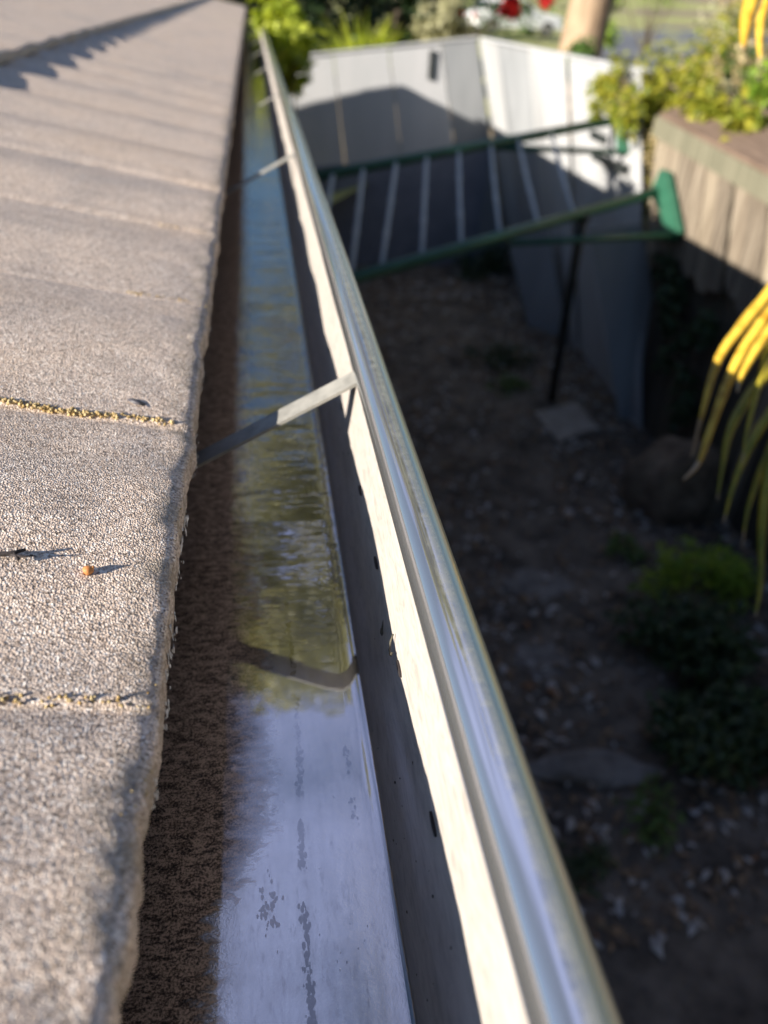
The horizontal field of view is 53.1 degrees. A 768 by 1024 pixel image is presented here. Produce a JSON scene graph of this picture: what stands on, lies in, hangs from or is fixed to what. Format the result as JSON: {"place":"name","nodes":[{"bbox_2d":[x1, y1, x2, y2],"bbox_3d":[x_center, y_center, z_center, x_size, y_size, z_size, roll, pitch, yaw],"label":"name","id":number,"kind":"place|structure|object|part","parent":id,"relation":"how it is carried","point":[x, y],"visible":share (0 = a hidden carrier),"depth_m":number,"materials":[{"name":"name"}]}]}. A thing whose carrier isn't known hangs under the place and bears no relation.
{"place":"outdoors","nodes":[
{"label":"outdoors","id":0,"kind":"place"},
{"bbox_2d":[247,0,767,203],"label":"lawn","id":1,"kind":"structure","parent":0,"point":[553,40],"depth_m":60.53,"materials":[{"name":"green plant"}]},
{"bbox_2d":[497,0,521,39],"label":"flowering shrub","id":2,"kind":"object","parent":1,"relation":"on","point":[510,9],"visible":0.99,"depth_m":18.08,"materials":[{"name":"red plant"}]},
{"bbox_2d":[465,0,563,37],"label":"parked car","id":3,"kind":"object","parent":1,"relation":"on","point":[552,23],"visible":0.55,"depth_m":35.22,"materials":[{"name":"white paint"}]},
{"bbox_3d":[4.371,-23.066,34.940,0.258,0.370,1.440,-10,36,-18],"label":"window","id":4,"kind":"part","parent":3,"relation":"part of","materials":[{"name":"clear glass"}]},
{"bbox_3d":[5.809,-22.853,34.732,2.346,0.400,0.105,-10,36,-18],"label":"window","id":5,"kind":"part","parent":3,"relation":"part of","materials":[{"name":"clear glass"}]},
{"bbox_2d":[325,0,767,1023],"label":"ground","id":6,"kind":"structure","parent":0,"point":[717,974],"depth_m":4.05,"materials":[{"name":"soil"}]},
{"bbox_2d":[0,0,245,1023],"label":"roof","id":7,"kind":"structure","parent":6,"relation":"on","point":[116,120],"depth_m":0.33,"materials":[{"name":"tile"}]},
{"bbox_2d":[0,548,35,560],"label":"twig","id":8,"kind":"object","parent":7,"relation":"on","point":[14,554],"visible":1,"depth_m":0.24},
{"bbox_2d":[83,565,94,575],"bbox_3d":[-0.094,0.019,0.246,0.004,0.003,0.003,-3,34,-8],"label":"seed","id":9,"kind":"object","parent":7,"relation":"on","point":[88,570],"visible":1,"depth_m":0.24,"materials":[{"name":"orange plant"}]},
{"bbox_2d":[128,398,147,406],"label":"fallen leaf","id":10,"kind":"object","parent":7,"relation":"on","point":[136,401],"visible":1,"depth_m":0.35,"materials":[{"name":"grey plant"}]},
{"bbox_2d":[120,7,621,1023],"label":"rain gutter","id":11,"kind":"object","parent":7,"relation":"attached to","point":[426,881],"visible":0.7,"depth_m":0.28,"materials":[{"name":"metal"}]},
{"bbox_2d":[233,23,377,796],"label":"water","id":12,"kind":"structure","parent":11,"relation":"on","point":[319,738],"depth_m":0.46,"materials":[{"name":"clear liquid"}]},
{"bbox_2d":[380,622,382,635],"bbox_3d":[-0.001,0.045,0.301,0.001,0.006,0.004,-3,34,-8],"label":"leaf crumb","id":13,"kind":"object","parent":11,"relation":"on","point":[381,630],"visible":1,"depth_m":0.30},
{"bbox_2d":[389,634,393,655],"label":"curled stem","id":14,"kind":"object","parent":11,"relation":"attached to","point":[390,653],"visible":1,"depth_m":0.28,"materials":[{"name":"beige plant"}]},
{"bbox_2d":[222,0,305,22],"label":"garden bush","id":15,"kind":"object","parent":6,"relation":"on","point":[247,13],"visible":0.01,"depth_m":14.98,"materials":[{"name":"green plant"}]},
{"bbox_2d":[245,0,327,113],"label":"leafy shrub","id":16,"kind":"object","parent":6,"relation":"on","point":[292,40],"visible":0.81,"depth_m":3.59,"materials":[{"name":"green plant"}]},
{"bbox_2d":[226,0,400,88],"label":"garden bush","id":17,"kind":"object","parent":6,"relation":"on","point":[311,20],"visible":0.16,"depth_m":11.31,"materials":[{"name":"green plant"}]},
{"bbox_2d":[251,0,390,51],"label":"garden bush","id":18,"kind":"object","parent":6,"relation":"on","point":[331,5],"visible":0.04,"depth_m":17.46,"materials":[{"name":"green plant"}]},
{"bbox_2d":[310,10,432,75],"bbox_3d":[-0.238,-5.356,9.335,2.051,1.299,2.093,-3,34,-8],"label":"grass clump","id":19,"kind":"object","parent":6,"relation":"on","point":[362,41],"visible":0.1,"depth_m":8.94,"materials":[{"name":"green plant"}]},
{"bbox_2d":[299,0,490,47],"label":"garden bush","id":20,"kind":"object","parent":6,"relation":"on","point":[372,23],"visible":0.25,"depth_m":16.55,"materials":[{"name":"green plant"}]},
{"bbox_2d":[290,36,505,265],"bbox_3d":[-0.103,-3.817,8.390,3.344,2.421,0.038,-3,34,-8],"label":"sheet fence","id":21,"kind":"object","parent":6,"relation":"on","point":[368,110],"visible":0.43,"depth_m":8.27,"materials":[{"name":"metal"}]},
{"bbox_2d":[391,6,410,88],"bbox_3d":[0.647,-16.615,8.388,8.348,21.298,6.399,-3,34,-8],"label":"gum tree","id":22,"kind":"object","parent":6,"relation":"on","point":[395,19],"depth_m":13.55,"materials":[{"name":"green plant"}]},
{"bbox_2d":[373,0,470,43],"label":"garden bush","id":23,"kind":"object","parent":6,"relation":"on","point":[407,8],"visible":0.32,"depth_m":12.70,"materials":[{"name":"green plant"}]},
{"bbox_2d":[410,0,475,75],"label":"garden bush","id":24,"kind":"object","parent":6,"relation":"on","point":[451,20],"visible":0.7,"depth_m":10.62,"materials":[{"name":"green plant"}]},
{"bbox_2d":[387,0,567,41],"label":"garden bush","id":25,"kind":"object","parent":6,"relation":"on","point":[480,30],"visible":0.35,"depth_m":31.23,"materials":[{"name":"green plant"}]},
{"bbox_2d":[448,242,513,282],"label":"yard weed","id":26,"kind":"object","parent":6,"relation":"on","point":[485,260],"visible":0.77,"depth_m":8.79,"materials":[{"name":"green plant"}]},
{"bbox_2d":[454,337,534,376],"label":"yard weed","id":27,"kind":"object","parent":6,"relation":"on","point":[497,357],"visible":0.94,"depth_m":6.69,"materials":[{"name":"green plant"}]},
{"bbox_2d":[485,372,533,398],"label":"yard weed","id":28,"kind":"object","parent":6,"relation":"on","point":[511,382],"visible":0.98,"depth_m":6.27,"materials":[{"name":"green plant"}]},
{"bbox_2d":[499,568,574,601],"bbox_3d":[0.849,0.397,4.237,0.367,0.028,0.311,-19,40,-29],"label":"flat stone","id":29,"kind":"object","parent":6,"relation":"on","point":[528,582],"visible":0.99,"depth_m":4.22,"materials":[{"name":"grey stone"}]},
{"bbox_2d":[508,231,568,342],"bbox_3d":[1.466,-2.166,7.285,0.066,0.984,1.009,-19,40,-29],"label":"loose sheet","id":30,"kind":"object","parent":6,"relation":"on","point":[536,275],"visible":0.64,"depth_m":7.28,"materials":[{"name":"grey metal"}]},
{"bbox_2d":[514,639,571,677],"bbox_3d":[0.779,0.722,3.750,0.292,0.029,0.297,2,34,-1],"label":"flat stone","id":31,"kind":"object","parent":6,"relation":"on","point":[548,656],"visible":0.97,"depth_m":3.75,"materials":[{"name":"grey stone"}]},
{"bbox_2d":[537,0,555,44],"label":"flowering shrub","id":32,"kind":"object","parent":6,"relation":"on","point":[545,5],"visible":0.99,"depth_m":18.15,"materials":[{"name":"red plant"}]},
{"bbox_2d":[354,265,767,959],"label":"leaf litter","id":33,"kind":"object","parent":6,"relation":"on","point":[616,931],"visible":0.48,"depth_m":4.13,"materials":[{"name":"brown plant"}]},
{"bbox_2d":[479,37,652,430],"bbox_3d":[1.563,-2.704,6.820,0.700,2.346,4.200,-3,34,-8],"label":"sheet fence","id":34,"kind":"object","parent":6,"relation":"on","point":[526,87],"visible":0.68,"depth_m":6.72,"materials":[{"name":"metal"}]},
{"bbox_2d":[316,99,683,283],"bbox_3d":[0.661,-1.913,4.555,3.826,0.742,1.255,-24,42,-34],"label":"clothesline","id":35,"kind":"object","parent":34,"relation":"attached to","point":[661,192],"visible":0.8,"depth_m":4.71,"materials":[{"name":"green paint"}]},
{"bbox_2d":[583,50,652,144],"bbox_3d":[1.685,-3.016,5.589,0.251,0.583,0.994,-3,34,-8],"label":"climbing vine","id":36,"kind":"object","parent":34,"relation":"attached to","point":[606,85],"visible":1,"depth_m":5.50,"materials":[{"name":"green plant"}]},
{"bbox_2d":[642,122,656,233],"bbox_3d":[1.887,-2.462,5.738,0.197,0.874,0.726,-3,34,-8],"label":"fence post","id":37,"kind":"object","parent":34,"relation":"attached to","point":[646,162],"visible":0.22,"depth_m":5.53,"materials":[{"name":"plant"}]},
{"bbox_2d":[534,401,597,445],"bbox_3d":[1.375,-0.669,5.828,0.411,0.060,0.626,-3,34,-8],"label":"concrete paver","id":38,"kind":"object","parent":6,"relation":"on","point":[564,423],"visible":0.93,"depth_m":5.78,"materials":[{"name":"grey concrete"}]},
{"bbox_2d":[547,213,590,401],"bbox_3d":[1.286,-1.364,5.431,0.090,1.563,0.718,12,35,13],"label":"clothesline prop","id":39,"kind":"object","parent":6,"relation":"on","point":[569,295],"visible":0.81,"depth_m":5.32,"materials":[{"name":"metal"}]},
{"bbox_2d":[563,35,597,123],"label":"garden shrub","id":40,"kind":"object","parent":6,"relation":"on","point":[585,48],"visible":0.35,"depth_m":8.62,"materials":[{"name":"green plant"}]},
{"bbox_2d":[558,0,613,133],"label":"garden tree","id":41,"kind":"object","parent":6,"relation":"on","point":[586,18],"depth_m":9.80,"materials":[{"name":"brown plant"}]},
{"bbox_2d":[558,836,618,899],"bbox_3d":[0.734,1.300,2.802,0.264,0.202,0.239,-3,34,-8],"label":"yard weed","id":42,"kind":"object","parent":6,"relation":"on","point":[591,864],"visible":0.88,"depth_m":2.80,"materials":[{"name":"green plant"}]},
{"bbox_2d":[528,749,667,788],"bbox_3d":[0.865,1.061,3.187,0.616,0.088,0.173,2,34,-1],"label":"flat stone","id":43,"kind":"object","parent":6,"relation":"on","point":[605,769],"visible":0.93,"depth_m":3.15,"materials":[{"name":"grey stone"}]},
{"bbox_2d":[589,223,651,419],"bbox_3d":[1.824,-1.322,5.671,0.876,1.482,0.257,13,35,15],"label":"loose sheet","id":44,"kind":"object","parent":6,"relation":"on","point":[622,269],"visible":0.57,"depth_m":5.58,"materials":[{"name":"grey metal"}]},
{"bbox_2d":[599,528,651,563],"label":"yard weed","id":45,"kind":"object","parent":6,"relation":"on","point":[627,539],"visible":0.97,"depth_m":4.44,"materials":[{"name":"green plant"}]},
{"bbox_2d":[609,771,685,860],"bbox_3d":[1.046,1.201,2.991,0.304,0.187,0.284,-14,38,-23],"label":"yard weed","id":46,"kind":"object","parent":6,"relation":"on","point":[655,821],"visible":0.98,"depth_m":2.98,"materials":[{"name":"green plant"}]},
{"bbox_2d":[619,0,690,53],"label":"garden shrub","id":47,"kind":"object","parent":6,"relation":"on","point":[646,38],"visible":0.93,"depth_m":26.65,"materials":[{"name":"green plant"}]},
{"bbox_2d":[620,435,726,525],"bbox_3d":[1.839,-0.144,4.844,0.519,0.752,0.527,-21,41,-31],"label":"boulder","id":48,"kind":"object","parent":6,"relation":"on","point":[656,488],"visible":0.77,"depth_m":4.67,"materials":[{"name":"grey stone"}]},
{"bbox_2d":[602,586,767,710],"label":"yard weed","id":49,"kind":"object","parent":6,"relation":"on","point":[706,653],"visible":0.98,"depth_m":3.60,"materials":[{"name":"green plant"}]},
{"bbox_2d":[614,93,767,568],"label":"timber fence","id":50,"kind":"object","parent":6,"relation":"on","point":[703,165],"visible":0.63,"depth_m":4.74,"materials":[{"name":"brown wood"}]},
{"bbox_2d":[603,39,731,139],"bbox_3d":[2.026,-3.090,5.836,0.336,0.872,2.139,-3,34,-8],"label":"climbing vine","id":51,"kind":"object","parent":50,"relation":"attached to","point":[699,79],"visible":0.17,"depth_m":5.24,"materials":[{"name":"green plant"}]},
{"bbox_2d":[637,60,718,229],"bbox_3d":[1.947,-2.643,5.588,0.261,1.112,1.534,-3,34,-8],"label":"climbing vine","id":52,"kind":"object","parent":50,"relation":"attached to","point":[651,110],"visible":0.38,"depth_m":5.35,"materials":[{"name":"green plant"}]},
{"bbox_2d":[650,248,722,431],"bbox_3d":[1.944,-1.147,5.126,0.230,1.016,0.937,-3,34,-8],"label":"climbing vine","id":53,"kind":"object","parent":50,"relation":"attached to","point":[674,310],"visible":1,"depth_m":5.04,"materials":[{"name":"green plant"}]},
{"bbox_2d":[627,535,765,613],"bbox_3d":[1.713,0.329,4.133,0.629,0.439,0.749,24,39,28],"label":"yard weed","id":54,"kind":"object","parent":6,"relation":"on","point":[734,582],"visible":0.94,"depth_m":4.08,"materials":[{"name":"green plant"}]},
{"bbox_2d":[639,670,767,794],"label":"yard weed","id":55,"kind":"object","parent":6,"relation":"on","point":[743,731],"visible":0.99,"depth_m":3.12,"materials":[{"name":"green plant"}]},
{"bbox_2d":[657,40,767,99],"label":"garden shrub","id":56,"kind":"object","parent":6,"relation":"on","point":[743,58],"visible":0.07,"depth_m":6.78,"materials":[{"name":"green plant"}]},
{"bbox_2d":[660,104,767,249],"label":"garden shrub","id":57,"kind":"object","parent":6,"relation":"on","point":[733,196],"visible":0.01,"depth_m":5.12,"materials":[{"name":"green plant"}]},
{"bbox_2d":[679,83,767,141],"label":"garden shrub","id":58,"kind":"object","parent":6,"relation":"on","point":[737,113],"visible":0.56,"depth_m":4.71,"materials":[{"name":"green plant"}]},
{"bbox_2d":[683,0,767,616],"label":"palm","id":59,"kind":"object","parent":6,"relation":"on","point":[753,344],"visible":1,"depth_m":0.88,"materials":[{"name":"yellow plant"}]},
{"bbox_2d":[688,0,767,85],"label":"garden shrub","id":60,"kind":"object","parent":6,"relation":"on","point":[722,46],"visible":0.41,"depth_m":8.14,"materials":[{"name":"green plant"}]},
{"bbox_2d":[688,0,767,91],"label":"garden shrub","id":61,"kind":"object","parent":6,"relation":"on","point":[721,22],"visible":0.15,"depth_m":9.67,"materials":[{"name":"green plant"}]},
{"bbox_2d":[698,37,767,96],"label":"garden shrub","id":62,"kind":"object","parent":6,"relation":"on","point":[728,75],"visible":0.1,"depth_m":7.45,"materials":[{"name":"green plant"}]},
{"bbox_2d":[713,79,767,223],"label":"garden shrub","id":63,"kind":"object","parent":6,"relation":"on","point":[728,88],"visible":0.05,"depth_m":5.40,"materials":[{"name":"green plant"}]},
{"bbox_2d":[727,59,767,238],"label":"garden shrub","id":64,"kind":"object","parent":6,"relation":"on","point":[756,89],"visible":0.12,"depth_m":5.23,"materials":[{"name":"green plant"}]},
{"bbox_2d":[562,0,628,58],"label":"garden shrub","id":65,"kind":"object","parent":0,"point":[610,36],"visible":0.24,"depth_m":11.45,"materials":[{"name":"green plant"}]},
{"bbox_2d":[601,24,767,76],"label":"driveway","id":66,"kind":"structure","parent":0,"point":[629,43],"depth_m":34.00,"materials":[{"name":"concrete"}]},
{"bbox_2d":[702,0,767,71],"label":"garden shrub","id":67,"kind":"object","parent":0,"point":[722,6],"visible":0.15,"depth_m":13.61,"materials":[{"name":"green plant"}]}
]}

